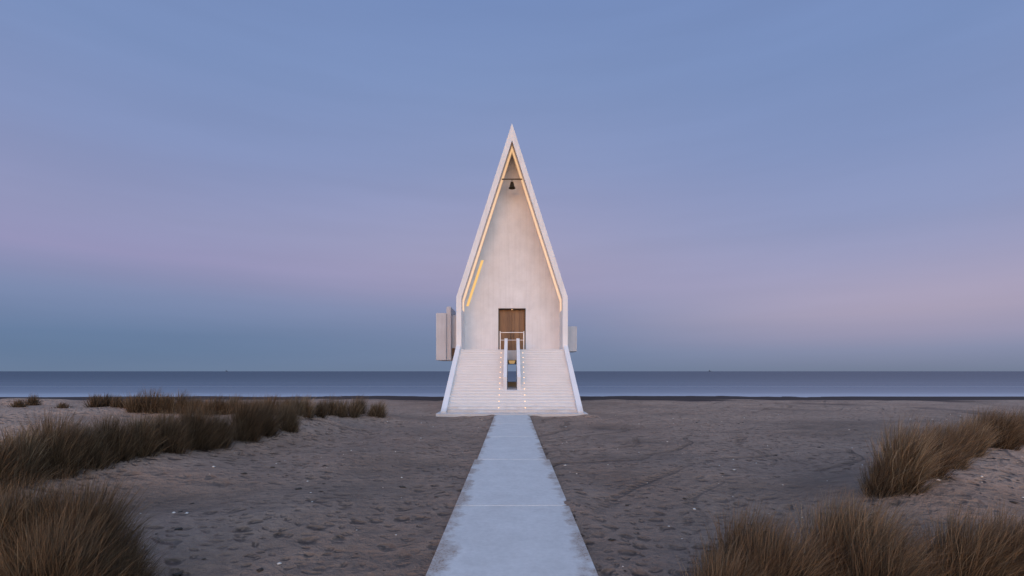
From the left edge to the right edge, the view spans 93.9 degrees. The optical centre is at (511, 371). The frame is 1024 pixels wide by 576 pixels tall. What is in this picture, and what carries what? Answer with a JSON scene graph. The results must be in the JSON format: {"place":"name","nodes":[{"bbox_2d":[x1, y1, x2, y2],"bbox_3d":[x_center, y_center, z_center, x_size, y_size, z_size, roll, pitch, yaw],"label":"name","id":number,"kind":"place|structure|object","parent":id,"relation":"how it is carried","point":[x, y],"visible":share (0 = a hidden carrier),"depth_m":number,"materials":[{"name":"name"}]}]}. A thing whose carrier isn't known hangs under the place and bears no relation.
{"place":"outdoors","nodes":[
{"label":"outdoors","id":0,"kind":"place"},
{"bbox_2d":[0,396,1023,575],"bbox_3d":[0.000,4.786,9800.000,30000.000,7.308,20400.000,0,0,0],"label":"sand ground","id":1,"kind":"structure","parent":0,"point":[254,512],"depth_m":9.81,"materials":[{"name":"beige sand"}]},
{"bbox_2d":[0,462,174,575],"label":"grass","id":2,"kind":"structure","parent":1,"relation":"on","point":[57,535],"depth_m":4.41,"materials":[{"name":"brown plant"}]},
{"bbox_2d":[0,394,306,493],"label":"grass row","id":3,"kind":"object","parent":1,"relation":"on","point":[57,447],"visible":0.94,"depth_m":9.52,"materials":[{"name":"brown plant"}]},
{"bbox_2d":[8,388,389,419],"bbox_3d":[-10.533,1.298,17.776,13.233,1.797,6.223,0,0,-28],"label":"grass row","id":4,"kind":"object","parent":1,"relation":"on","point":[147,403],"visible":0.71,"depth_m":16.82,"materials":[{"name":"brown plant"}]},
{"bbox_2d":[426,415,597,575],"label":"walkway","id":5,"kind":"structure","parent":1,"relation":"on","point":[511,514],"depth_m":7.44,"materials":[{"name":"concrete"}]},
{"bbox_2d":[436,338,587,416],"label":"stairs","id":6,"kind":"structure","parent":1,"relation":"on","point":[545,386],"depth_m":28.70,"materials":[{"name":"concrete"}]},
{"bbox_2d":[436,125,576,364],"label":"chapel","id":7,"kind":"structure","parent":6,"relation":"on","point":[511,263],"depth_m":35.40,"materials":[{"name":"concrete"}]},
{"bbox_2d":[500,332,523,348],"bbox_3d":[0.000,-2.146,33.775,1.700,1.300,0.990,0,0,0],"label":"guard rail","id":8,"kind":"object","parent":7,"relation":"on","point":[511,332],"visible":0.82,"depth_m":34.23,"materials":[{"name":"white metal"}]},
{"bbox_2d":[502,179,521,189],"bbox_3d":[0.000,-13.412,34.300,1.496,0.765,0.500,0,0,0],"label":"bell","id":9,"kind":"object","parent":7,"relation":"attached to","point":[511,186],"visible":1,"depth_m":34.27,"materials":[{"name":"brown metal"}]},
{"bbox_2d":[13,408,1018,575],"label":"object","id":10,"kind":"object","parent":1,"relation":"on","point":[180,573],"visible":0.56,"depth_m":7.90,"materials":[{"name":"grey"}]},
{"bbox_2d":[679,483,1023,575],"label":"grass","id":11,"kind":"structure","parent":1,"relation":"on","point":[844,544],"depth_m":4.34,"materials":[{"name":"brown plant"}]},
{"bbox_2d":[850,404,1023,499],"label":"ridge grass","id":12,"kind":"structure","parent":1,"relation":"on","point":[909,467],"depth_m":8.15,"materials":[{"name":"brown plant"}]},
{"bbox_2d":[0,371,1023,396],"bbox_3d":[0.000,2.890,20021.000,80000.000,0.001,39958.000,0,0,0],"label":"sea","id":13,"kind":"structure","parent":0,"point":[609,383],"depth_m":112.96,"materials":[{"name":"liquid"}]},
{"bbox_2d":[0,0,1023,370],"label":"sky","id":14,"kind":"structure","parent":0,"point":[186,185],"materials":[{"name":"blue"}]},
{"bbox_2d":[58,400,1023,566],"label":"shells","id":15,"kind":"object","parent":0,"point":[564,465],"visible":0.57,"depth_m":8.78,"materials":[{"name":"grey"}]}
]}

